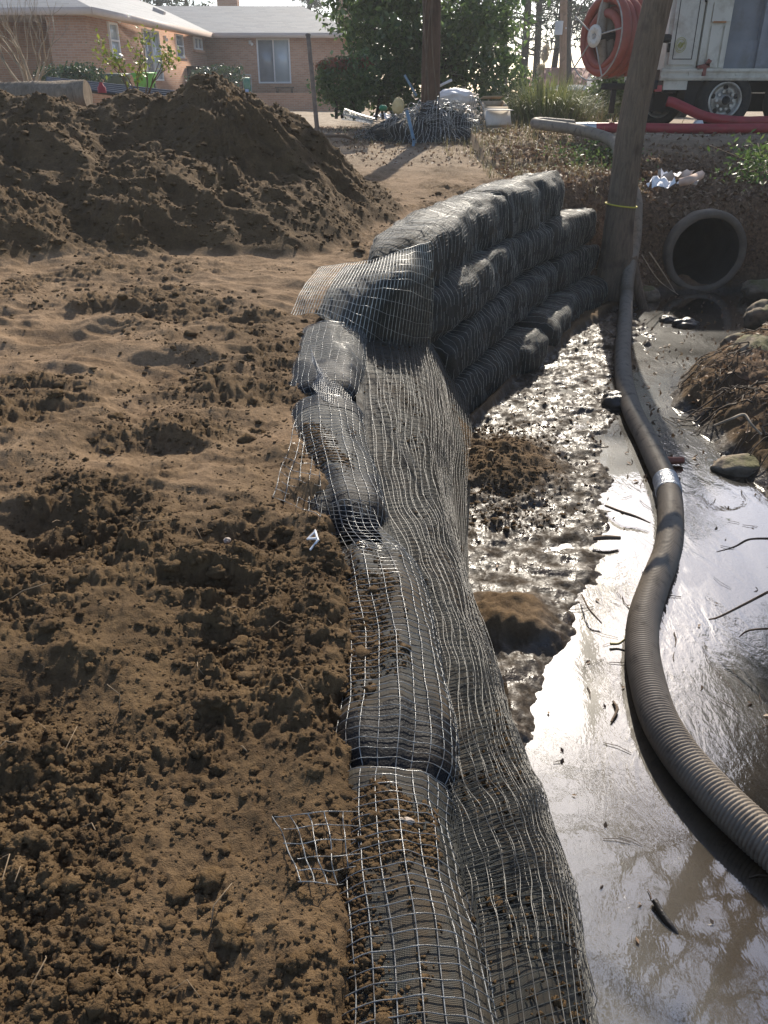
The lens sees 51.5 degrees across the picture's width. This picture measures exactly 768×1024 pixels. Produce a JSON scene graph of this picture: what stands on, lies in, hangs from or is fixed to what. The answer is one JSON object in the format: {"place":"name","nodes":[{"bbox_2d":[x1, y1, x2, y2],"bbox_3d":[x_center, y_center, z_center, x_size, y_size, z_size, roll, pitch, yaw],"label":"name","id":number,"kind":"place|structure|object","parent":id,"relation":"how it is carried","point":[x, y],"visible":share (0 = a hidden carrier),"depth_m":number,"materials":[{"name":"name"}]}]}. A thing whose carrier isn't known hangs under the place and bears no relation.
{"place":"outdoors","nodes":[
{"label":"outdoors","id":0,"kind":"place"},
{"bbox_2d":[141,0,593,92],"label":"sky","id":1,"kind":"structure","parent":0,"point":[576,54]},
{"bbox_2d":[0,73,767,1023],"bbox_3d":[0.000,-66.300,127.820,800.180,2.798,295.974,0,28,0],"label":"ground","id":2,"kind":"structure","parent":0,"point":[530,631],"depth_m":3.79,"materials":[{"name":"soil"}]},
{"bbox_2d":[0,0,69,81],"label":"bare shrub","id":3,"kind":"object","parent":2,"relation":"on","point":[26,72],"visible":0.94,"depth_m":9.69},
{"bbox_2d":[0,80,92,105],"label":"fallen log","id":4,"kind":"object","parent":2,"relation":"on","point":[78,92],"visible":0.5,"depth_m":9.39,"materials":[{"name":"wood"}]},
{"bbox_2d":[32,62,62,80],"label":"garden bush","id":5,"kind":"object","parent":2,"relation":"on","point":[50,72],"visible":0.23,"depth_m":21.76,"materials":[{"name":"green plant"}]},
{"bbox_2d":[55,58,111,82],"bbox_3d":[-7.935,-11.516,21.068,1.466,0.899,1.201,-9,29,-16],"label":"garden bush","id":6,"kind":"object","parent":2,"relation":"on","point":[75,71],"visible":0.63,"depth_m":20.85,"materials":[{"name":"green plant"}]},
{"bbox_2d":[97,82,106,92],"bbox_3d":[-3.632,-5.456,10.237,0.110,0.120,0.110,0,28,0],"label":"red item","id":7,"kind":"object","parent":2,"relation":"on","point":[101,87],"visible":1,"depth_m":10.21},
{"bbox_2d":[46,80,165,94],"bbox_3d":[-3.775,-5.796,10.917,2.418,0.239,0.060,15,31,26],"label":"black pipe","id":8,"kind":"object","parent":2,"relation":"on","point":[117,88],"visible":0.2,"depth_m":10.82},
{"bbox_2d":[91,88,121,95],"bbox_3d":[-3.710,-5.645,10.725,2.390,0.244,0.060,15,31,26],"label":"black pipe","id":9,"kind":"object","parent":2,"relation":"on","point":[95,91],"visible":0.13,"depth_m":10.71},
{"bbox_2d":[46,78,167,93],"bbox_3d":[-3.808,-5.872,11.012,2.431,0.237,0.060,15,31,26],"label":"black pipe","id":10,"kind":"object","parent":2,"relation":"on","point":[116,86],"visible":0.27,"depth_m":10.90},
{"bbox_2d":[46,77,175,91],"bbox_3d":[-3.841,-5.948,11.108,2.445,0.234,0.060,15,31,26],"label":"black pipe","id":11,"kind":"object","parent":2,"relation":"on","point":[166,90],"visible":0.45,"depth_m":11.01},
{"bbox_2d":[104,73,130,85],"bbox_3d":[-8.830,-14.260,26.378,0.756,0.505,0.789,0,28,0],"label":"wheeled bin","id":12,"kind":"object","parent":2,"relation":"on","point":[115,78],"visible":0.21,"depth_m":26.09,"materials":[{"name":"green plastic"}]},
{"bbox_2d":[85,24,183,94],"bbox_3d":[-2.745,-5.052,9.058,1.000,0.863,0.963,0,28,0],"label":"yellow shrub","id":13,"kind":"object","parent":2,"relation":"on","point":[141,59],"visible":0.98,"depth_m":9.00,"materials":[{"name":"green plant"}]},
{"bbox_2d":[131,72,156,87],"bbox_3d":[-7.928,-14.285,26.365,0.670,0.503,0.702,0,28,0],"label":"wheeled bin","id":14,"kind":"object","parent":2,"relation":"on","point":[150,77],"visible":0.55,"depth_m":26.16,"materials":[{"name":"plastic"}]},
{"bbox_2d":[0,328,331,1000],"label":"root bits","id":15,"kind":"object","parent":2,"relation":"on","point":[120,767],"visible":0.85,"depth_m":1.86,"materials":[{"name":"plant"}]},
{"bbox_2d":[143,0,188,5],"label":"pine tree","id":16,"kind":"object","parent":2,"relation":"on","point":[162,2],"visible":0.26,"depth_m":52.48,"materials":[{"name":"green plant"}]},
{"bbox_2d":[0,0,359,103],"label":"brick house","id":17,"kind":"structure","parent":2,"relation":"on","point":[265,47],"depth_m":35.91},
{"bbox_2d":[106,21,123,61],"bbox_3d":[-9.718,-16.965,28.762,0.160,1.236,1.003,3,28,5],"label":"window","id":18,"kind":"structure","parent":17,"relation":"in","point":[112,27],"depth_m":28.73,"materials":[{"name":"white glass"}]},
{"bbox_2d":[141,28,163,80],"bbox_3d":[-9.339,-18.438,32.171,0.090,1.778,1.776,3,28,5],"label":"glass door","id":19,"kind":"structure","parent":17,"relation":"in","point":[149,48],"depth_m":32.16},
{"bbox_2d":[174,33,186,60],"bbox_3d":[-8.956,-20.391,34.963,0.160,1.015,1.187,3,28,5],"label":"window","id":20,"kind":"structure","parent":17,"relation":"in","point":[178,38],"depth_m":34.98,"materials":[{"name":"white glass"}]},
{"bbox_2d":[193,36,204,52],"bbox_3d":[-8.671,-21.823,37.203,0.160,0.622,1.361,3,28,5],"label":"window","id":21,"kind":"structure","parent":17,"relation":"in","point":[197,41],"depth_m":37.13,"materials":[{"name":"white glass"}]},
{"bbox_2d":[256,38,291,82],"bbox_3d":[-5.337,-21.870,38.626,1.599,1.900,0.090,0,28,0],"label":"window","id":22,"kind":"structure","parent":17,"relation":"in","point":[267,49],"depth_m":38.61,"materials":[{"name":"white glass"}]},
{"bbox_2d":[170,0,215,5],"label":"pine tree","id":23,"kind":"object","parent":2,"relation":"on","point":[193,4],"visible":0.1,"depth_m":55.71,"materials":[{"name":"green plant"}]},
{"bbox_2d":[186,66,202,75],"bbox_3d":[-8.611,-19.803,36.450,0.680,1.060,0.680,0,28,0],"label":"dark bin","id":24,"kind":"object","parent":2,"relation":"on","point":[189,68],"visible":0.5,"depth_m":36.02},
{"bbox_2d":[184,63,245,86],"bbox_3d":[-7.042,-18.178,33.407,2.507,1.192,1.658,0,28,0],"label":"garden bush","id":25,"kind":"object","parent":2,"relation":"on","point":[223,70],"visible":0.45,"depth_m":33.10,"materials":[{"name":"green plant"}]},
{"bbox_2d":[242,74,251,91],"bbox_3d":[-6.181,-19.314,35.940,0.415,0.770,0.460,0,28,0],"label":"bin","id":26,"kind":"object","parent":2,"relation":"on","point":[246,83],"visible":0.81,"depth_m":35.77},
{"bbox_2d":[255,93,338,111],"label":"patio wall","id":27,"kind":"structure","parent":2,"relation":"on","point":[296,101],"depth_m":36.50,"materials":[{"name":"concrete"}]},
{"bbox_2d":[0,71,610,1023],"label":"soil clods","id":28,"kind":"object","parent":2,"relation":"on","point":[86,983],"visible":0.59,"depth_m":1.84,"materials":[{"name":"soil"}]},
{"bbox_2d":[287,0,329,17],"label":"pine tree","id":29,"kind":"object","parent":2,"relation":"on","point":[317,4],"visible":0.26,"depth_m":62.40,"materials":[{"name":"green plant"}]},
{"bbox_2d":[305,33,319,130],"bbox_3d":[-1.134,-6.686,12.980,0.214,1.922,0.088,0,28,0],"label":"steel post","id":30,"kind":"object","parent":2,"relation":"on","point":[312,82],"visible":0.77,"depth_m":12.82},
{"bbox_2d":[307,530,318,550],"bbox_3d":[-0.230,0.088,2.569,0.038,0.034,0.094,-6,29,-11],"label":"white clip","id":31,"kind":"object","parent":2,"relation":"on","point":[316,538],"visible":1,"depth_m":2.56,"materials":[{"name":"plastic"}]},
{"bbox_2d":[324,134,353,140],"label":"dark branch","id":32,"kind":"object","parent":2,"relation":"on","point":[337,136],"visible":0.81,"depth_m":13.64,"materials":[{"name":"brown plant"}]},
{"bbox_2d":[305,47,384,120],"bbox_3d":[-0.821,-9.216,17.163,1.737,1.439,1.505,0,28,0],"label":"garden bush","id":33,"kind":"object","parent":2,"relation":"on","point":[360,83],"visible":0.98,"depth_m":16.96,"materials":[{"name":"green plant"}]},
{"bbox_2d":[341,108,374,123],"bbox_3d":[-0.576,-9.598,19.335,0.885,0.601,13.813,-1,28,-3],"label":"net scrap","id":34,"kind":"object","parent":2,"relation":"on","point":[361,117],"visible":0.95,"depth_m":14.54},
{"bbox_2d":[272,765,498,1023],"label":"geogrid roll","id":35,"kind":"object","parent":2,"relation":"on","point":[455,991],"visible":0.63,"depth_m":1.48,"materials":[{"name":"plastic"}]},
{"bbox_2d":[355,34,421,119],"bbox_3d":[0.174,-9.778,17.997,2.129,1.744,1.672,0,28,0],"label":"garden bush","id":36,"kind":"object","parent":2,"relation":"on","point":[395,76],"visible":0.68,"depth_m":17.74,"materials":[{"name":"green plant"}]},
{"bbox_2d":[405,110,415,145],"bbox_3d":[0.472,-6.839,14.318,0.250,0.720,1.652,2,28,3],"label":"metal strut","id":37,"kind":"object","parent":2,"relation":"on","point":[410,128],"visible":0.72,"depth_m":13.69,"materials":[{"name":"blue paint"}]},
{"bbox_2d":[353,96,498,143],"bbox_3d":[0.789,-7.057,14.283,2.713,0.745,1.326,0,28,0],"label":"net heap","id":38,"kind":"object","parent":2,"relation":"on","point":[432,124],"visible":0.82,"depth_m":14.09,"materials":[{"name":"silver plastic"}]},
{"bbox_2d":[392,97,403,114],"bbox_3d":[0.249,-7.128,13.984,0.218,0.280,0.144,0,28,0],"label":"wood chunk","id":39,"kind":"object","parent":38,"relation":"on","point":[398,106],"visible":1,"depth_m":13.94,"materials":[{"name":"beige wood"}]},
{"bbox_2d":[309,0,550,108],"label":"evergreen tree","id":40,"kind":"object","parent":2,"relation":"on","point":[478,26],"visible":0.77,"depth_m":17.59,"materials":[{"name":"green plant"}]},
{"bbox_2d":[421,0,440,109],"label":"utility pole","id":41,"kind":"object","parent":2,"relation":"on","point":[430,77],"visible":0.69,"depth_m":13.93,"materials":[{"name":"brown wood"}]},
{"bbox_2d":[440,98,476,104],"bbox_3d":[1.336,-7.695,14.925,0.740,0.105,0.418,-1,28,-3],"label":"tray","id":42,"kind":"object","parent":2,"relation":"on","point":[468,101],"visible":0.55,"depth_m":14.75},
{"bbox_2d":[440,88,472,100],"bbox_3d":[1.333,-7.774,14.882,0.687,0.282,0.524,0,28,0],"label":"white sack","id":43,"kind":"object","parent":42,"relation":"on","point":[458,94],"visible":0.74,"depth_m":14.71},
{"bbox_2d":[332,281,598,1023],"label":"draped geogrid","id":44,"kind":"object","parent":2,"relation":"on","point":[520,852],"visible":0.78,"depth_m":2.27,"materials":[{"name":"plastic"}]},
{"bbox_2d":[288,320,367,405],"bbox_3d":[-0.304,-0.713,4.275,0.441,0.347,1.374,0,28,0],"label":"geogrid roll","id":45,"kind":"object","parent":44,"relation":"on","point":[329,361],"visible":0.69,"depth_m":4.14,"materials":[{"name":"plastic"}]},
{"bbox_2d":[273,392,388,547],"bbox_3d":[-0.225,-0.203,3.413,0.426,0.360,1.520,-2,28,-3],"label":"geogrid roll","id":46,"kind":"object","parent":44,"relation":"on","point":[361,483],"visible":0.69,"depth_m":3.10,"materials":[{"name":"plastic"}]},
{"bbox_2d":[291,241,433,352],"bbox_3d":[-0.127,-1.266,5.246,0.924,0.969,1.273,0,28,0],"label":"geogrid flap","id":47,"kind":"object","parent":44,"relation":"attached to","point":[388,296],"visible":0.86,"depth_m":4.88,"materials":[{"name":"plastic"}]},
{"bbox_2d":[329,499,459,794],"bbox_3d":[-0.011,0.368,2.392,0.349,0.323,1.282,-2,28,-3],"label":"geogrid roll","id":48,"kind":"object","parent":44,"relation":"on","point":[404,709],"visible":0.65,"depth_m":2.04,"materials":[{"name":"plastic"}]},
{"bbox_2d":[329,119,647,255],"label":"dry grass","id":49,"kind":"structure","parent":2,"relation":"on","point":[518,138],"depth_m":12.39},
{"bbox_2d":[482,108,513,127],"bbox_3d":[1.995,-6.932,14.012,0.452,0.305,0.442,-7,29,-13],"label":"bucket","id":50,"kind":"object","parent":2,"relation":"on","point":[501,116],"visible":1,"depth_m":13.94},
{"bbox_2d":[480,96,507,111],"bbox_3d":[1.981,-7.261,14.246,0.412,0.320,0.603,-5,28,-10],"label":"cardboard box","id":51,"kind":"object","parent":50,"relation":"on","point":[494,104],"visible":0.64,"depth_m":14.34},
{"bbox_2d":[457,56,551,123],"bbox_3d":[2.725,-9.288,17.540,1.871,1.306,2.244,-21,34,-34],"label":"garden bush","id":52,"kind":"object","parent":2,"relation":"on","point":[482,90],"visible":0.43,"depth_m":17.49,"materials":[{"name":"green plant"}]},
{"bbox_2d":[471,1,553,85],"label":"pine tree","id":53,"kind":"object","parent":2,"relation":"on","point":[535,32],"visible":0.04,"depth_m":44.84,"materials":[{"name":"green plant"}]},
{"bbox_2d":[487,0,569,100],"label":"pine tree","id":54,"kind":"object","parent":2,"relation":"on","point":[525,52],"visible":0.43,"depth_m":40.80,"materials":[{"name":"green plant"}]},
{"bbox_2d":[494,0,579,92],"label":"pine tree","id":55,"kind":"object","parent":2,"relation":"on","point":[537,44],"visible":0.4,"depth_m":47.85,"materials":[{"name":"green plant"}]},
{"bbox_2d":[314,121,767,942],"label":"leaf litter","id":56,"kind":"object","parent":2,"relation":"on","point":[590,169],"visible":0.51,"depth_m":11.21,"materials":[{"name":"plant"}]},
{"bbox_2d":[519,0,588,66],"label":"pine tree","id":57,"kind":"object","parent":2,"relation":"on","point":[555,59],"visible":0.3,"depth_m":53.62,"materials":[{"name":"green plant"}]},
{"bbox_2d":[526,67,589,92],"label":"red roof house","id":58,"kind":"structure","parent":2,"relation":"on","point":[585,72],"depth_m":52.30,"materials":[{"name":"brick"}]},
{"bbox_2d":[554,0,566,92],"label":"utility pole","id":59,"kind":"object","parent":2,"relation":"on","point":[561,27],"visible":0.77,"depth_m":32.57,"materials":[{"name":"brown wood"}]},
{"bbox_2d":[545,85,586,101],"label":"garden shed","id":60,"kind":"structure","parent":2,"relation":"on","point":[573,89],"depth_m":39.01,"materials":[{"name":"grey wood"}]},
{"bbox_2d":[545,0,591,36],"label":"pine tree","id":61,"kind":"object","parent":2,"relation":"on","point":[573,17],"visible":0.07,"depth_m":62.05,"materials":[{"name":"green plant"}]},
{"bbox_2d":[547,0,593,84],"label":"pine tree","id":62,"kind":"object","parent":2,"relation":"on","point":[584,8],"visible":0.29,"depth_m":42.83,"materials":[{"name":"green plant"}]},
{"bbox_2d":[536,136,658,182],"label":"ivy weeds","id":63,"kind":"object","parent":2,"relation":"on","point":[586,151],"visible":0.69,"depth_m":11.70,"materials":[{"name":"green plant"}]},
{"bbox_2d":[579,73,624,122],"bbox_3d":[5.050,-9.363,17.673,1.519,1.470,1.210,0,28,0],"label":"garden bush","id":64,"kind":"object","parent":2,"relation":"on","point":[619,94],"visible":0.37,"depth_m":17.56,"materials":[{"name":"green plant"}]},
{"bbox_2d":[601,390,621,409],"bbox_3d":[2.058,-0.975,7.083,0.242,0.198,0.247,16,32,27],"label":"creek stone","id":65,"kind":"object","parent":2,"relation":"on","point":[610,400],"visible":0.58,"depth_m":7.01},
{"bbox_2d":[596,0,672,308],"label":"creek tree","id":66,"kind":"object","parent":2,"relation":"on","point":[616,257],"visible":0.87,"depth_m":9.53,"materials":[{"name":"brown plant"}]},
{"bbox_2d":[586,75,686,116],"bbox_3d":[7.431,-12.505,23.319,1.850,1.780,5.080,0,28,0],"label":"white car","id":67,"kind":"object","parent":2,"relation":"on","point":[680,114],"visible":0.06,"depth_m":24.10,"materials":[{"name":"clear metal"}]},
{"bbox_2d":[646,176,675,188],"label":"plastic litter","id":68,"kind":"object","parent":2,"relation":"on","point":[656,181],"visible":1,"depth_m":5.71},
{"bbox_2d":[570,0,767,123],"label":"vacuum truck","id":69,"kind":"object","parent":2,"relation":"on","point":[713,56],"visible":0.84,"depth_m":14.16,"materials":[{"name":"metal"}]},
{"bbox_2d":[575,122,767,133],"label":"red hose","id":70,"kind":"object","parent":2,"relation":"on","point":[689,128],"visible":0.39,"depth_m":13.69,"materials":[{"name":"rubber"}]},
{"bbox_2d":[658,169,694,180],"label":"plastic litter","id":71,"kind":"object","parent":2,"relation":"on","point":[670,175],"visible":0.81,"depth_m":6.14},
{"bbox_2d":[679,170,704,186],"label":"litter","id":72,"kind":"object","parent":2,"relation":"on","point":[690,179],"visible":0.98,"depth_m":5.93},
{"bbox_2d":[693,120,703,123],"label":"white block","id":73,"kind":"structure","parent":2,"relation":"on","point":[698,121],"depth_m":13.91,"materials":[{"name":"plastic"}]},
{"bbox_2d":[664,95,767,123],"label":"red hose","id":74,"kind":"object","parent":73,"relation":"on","point":[690,110],"visible":0.88,"depth_m":13.86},
{"bbox_2d":[663,328,767,471],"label":"exposed roots","id":75,"kind":"object","parent":2,"relation":"on","point":[743,387],"visible":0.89,"depth_m":6.70,"materials":[{"name":"brown plant"}]},
{"bbox_2d":[719,332,743,346],"bbox_3d":[3.696,-1.705,8.135,0.487,0.264,0.422,0,28,0],"label":"mossy boulder","id":76,"kind":"object","parent":2,"relation":"on","point":[728,339],"visible":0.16,"depth_m":8.08,"materials":[{"name":"stone"}]},
{"bbox_2d":[710,453,759,476],"bbox_3d":[2.683,-0.334,5.915,0.523,0.176,0.325,0,28,0],"label":"creek stone","id":77,"kind":"object","parent":2,"relation":"on","point":[741,465],"visible":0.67,"depth_m":5.82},
{"bbox_2d":[707,128,767,193],"bbox_3d":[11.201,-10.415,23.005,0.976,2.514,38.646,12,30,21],"label":"weed clump","id":78,"kind":"object","parent":2,"relation":"on","point":[760,159],"visible":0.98,"depth_m":7.38,"materials":[{"name":"green plant"}]},
{"bbox_2d":[714,413,761,434],"bbox_3d":[2.607,-0.661,5.836,0.338,0.117,0.096,15,31,26],"label":"pale root","id":79,"kind":"object","parent":2,"relation":"on","point":[747,418],"visible":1,"depth_m":5.82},
{"bbox_2d":[727,334,767,355],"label":"mossy boulder","id":80,"kind":"object","parent":2,"relation":"on","point":[758,340],"visible":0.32,"depth_m":7.39,"materials":[{"name":"stone"}]},
{"bbox_2d":[743,299,767,329],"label":"mossy boulder","id":81,"kind":"object","parent":2,"relation":"on","point":[755,316],"visible":0.79,"depth_m":9.16,"materials":[{"name":"stone"}]},
{"bbox_2d":[404,74,416,96],"bbox_3d":[0.481,-7.744,14.457,0.259,0.360,0.050,0,28,0],"label":"metal bar","id":82,"kind":"object","parent":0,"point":[410,85],"visible":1,"depth_m":14.44,"materials":[{"name":"blue paint"}]},
{"bbox_2d":[473,43,684,126],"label":"pampas grass","id":83,"kind":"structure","parent":0,"point":[541,102],"depth_m":16.05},
{"bbox_2d":[476,291,767,1023],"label":"stream water","id":84,"kind":"structure","parent":0,"point":[690,865],"depth_m":3.50,"materials":[{"name":"liquid"}]},
{"bbox_2d":[455,325,548,413],"bbox_3d":[0.891,-1.319,7.478,0.654,0.481,2.049,16,32,28],"label":"geogrid bag","id":85,"kind":"object","parent":84,"relation":"on","point":[492,369],"visible":0.54,"depth_m":7.38,"materials":[{"name":"fabric"}]},
{"bbox_2d":[431,299,505,379],"bbox_3d":[0.615,-1.558,7.127,0.612,0.478,1.522,12,30,22],"label":"geogrid bag","id":86,"kind":"object","parent":85,"relation":"on","point":[461,346],"visible":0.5,"depth_m":6.79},
{"bbox_2d":[428,247,507,343],"bbox_3d":[0.511,-1.892,6.892,0.622,0.524,2.331,12,30,21],"label":"geogrid bag","id":87,"kind":"object","parent":86,"relation":"on","point":[471,287],"visible":0.49,"depth_m":6.65,"materials":[{"name":"fabric"}]},
{"bbox_2d":[367,223,447,287],"bbox_3d":[0.150,-1.920,6.154,0.559,0.542,0.722,9,29,17],"label":"geogrid bag","id":88,"kind":"object","parent":87,"relation":"on","point":[396,237],"visible":0.45,"depth_m":6.03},
{"bbox_2d":[393,192,508,274],"bbox_3d":[0.624,-2.520,7.249,0.597,0.583,2.062,10,30,18],"label":"geogrid bag","id":89,"kind":"object","parent":87,"relation":"on","point":[471,223],"visible":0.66,"depth_m":7.05,"materials":[{"name":"fabric"}]},
{"bbox_2d":[514,275,608,345],"bbox_3d":[2.079,-2.411,9.511,0.717,0.468,2.750,14,31,24],"label":"geogrid bag","id":90,"kind":"object","parent":84,"relation":"on","point":[553,316],"visible":0.55,"depth_m":9.09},
{"bbox_2d":[494,261,557,330],"bbox_3d":[1.351,-2.323,8.555,0.581,0.470,2.178,13,30,22],"label":"geogrid bag","id":91,"kind":"object","parent":90,"relation":"on","point":[522,296],"visible":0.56,"depth_m":8.36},
{"bbox_2d":[492,222,552,288],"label":"geogrid bag","id":92,"kind":"object","parent":91,"relation":"on","point":[529,250],"visible":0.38,"depth_m":8.39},
{"bbox_2d":[465,178,540,238],"bbox_3d":[1.240,-3.164,8.401,0.605,0.604,1.012,15,31,26],"label":"geogrid bag","id":93,"kind":"object","parent":92,"relation":"on","point":[521,196],"visible":0.59,"depth_m":8.22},
{"bbox_2d":[548,244,599,291],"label":"geogrid bag","id":94,"kind":"object","parent":90,"relation":"on","point":[574,266],"visible":0.49,"depth_m":9.81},
{"bbox_2d":[543,207,596,258],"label":"geogrid bag","id":95,"kind":"object","parent":94,"relation":"on","point":[572,229],"visible":0.52,"depth_m":9.63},
{"bbox_2d":[512,170,564,222],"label":"geogrid bag","id":96,"kind":"object","parent":95,"relation":"on","point":[550,185],"visible":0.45,"depth_m":9.07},
{"bbox_2d":[581,594,601,623],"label":"twig","id":97,"kind":"object","parent":84,"relation":"on","point":[589,609],"visible":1,"depth_m":4.22,"materials":[{"name":"wood"}]},
{"bbox_2d":[593,535,620,540],"bbox_3d":[1.374,0.159,4.902,0.172,0.036,0.039,0,28,0],"label":"broken stick","id":98,"kind":"object","parent":84,"relation":"on","point":[605,537],"visible":1,"depth_m":4.89,"materials":[{"name":"wood"}]},
{"bbox_2d":[610,700,618,722],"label":"twig","id":99,"kind":"object","parent":84,"relation":"on","point":[616,711],"visible":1,"depth_m":3.58,"materials":[{"name":"wood"}]},
{"bbox_2d":[478,327,767,898],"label":"twig litter","id":100,"kind":"object","parent":84,"relation":"on","point":[628,607],"visible":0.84,"depth_m":4.31,"materials":[{"name":"brown plant"}]},
{"bbox_2d":[604,504,650,522],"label":"twig","id":101,"kind":"object","parent":84,"relation":"on","point":[623,512],"visible":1,"depth_m":5.17,"materials":[{"name":"wood"}]},
{"bbox_2d":[530,117,767,872],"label":"suction hose","id":102,"kind":"object","parent":84,"relation":"on","point":[728,807],"visible":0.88,"depth_m":3.94,"materials":[{"name":"grey plastic"}]},
{"bbox_2d":[643,285,660,301],"bbox_3d":[3.511,-2.908,10.675,0.370,0.246,0.301,0,28,0],"label":"creek stone","id":103,"kind":"object","parent":84,"relation":"on","point":[652,293],"visible":0.56,"depth_m":10.56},
{"bbox_2d":[651,898,678,934],"bbox_3d":[0.957,1.380,2.699,0.027,0.046,0.139,-11,30,-19],"label":"wet branch","id":104,"kind":"object","parent":84,"relation":"in","point":[663,915],"visible":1,"depth_m":2.70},
{"bbox_2d":[659,315,677,322],"bbox_3d":[3.466,-2.343,9.706,0.222,0.110,0.180,13,31,24],"label":"creek stone","id":105,"kind":"object","parent":84,"relation":"in","point":[667,318],"visible":0.76,"depth_m":9.65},
{"bbox_2d":[668,457,684,463],"bbox_3d":[2.173,-0.387,5.968,0.150,0.048,0.065,0,28,0],"label":"orange tube","id":106,"kind":"object","parent":84,"relation":"on","point":[676,460],"visible":0.72,"depth_m":5.95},
{"bbox_2d":[671,317,700,327],"bbox_3d":[3.599,-2.248,9.502,0.292,0.142,0.253,-15,31,-25],"label":"creek stone","id":107,"kind":"object","parent":84,"relation":"in","point":[686,322],"visible":0.93,"depth_m":9.43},
{"bbox_2d":[663,208,746,290],"bbox_3d":[4.400,-4.748,13.157,1.102,1.102,5.200,0,28,0],"label":"culvert pipe","id":108,"kind":"object","parent":84,"relation":"in","point":[704,246],"visible":0.46,"depth_m":11.27,"materials":[{"name":"concrete"}]},
{"bbox_2d":[709,591,767,619],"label":"thin branch","id":109,"kind":"object","parent":84,"relation":"on","point":[746,603],"visible":1,"depth_m":3.95,"materials":[{"name":"brown plant"}]},
{"bbox_2d":[716,537,767,551],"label":"thin branch","id":110,"kind":"object","parent":84,"relation":"on","point":[758,538],"visible":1,"depth_m":4.43,"materials":[{"name":"brown plant"}]},
{"bbox_2d":[741,279,767,299],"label":"creek stone","id":111,"kind":"object","parent":84,"relation":"in","point":[755,289],"visible":0.95,"depth_m":10.65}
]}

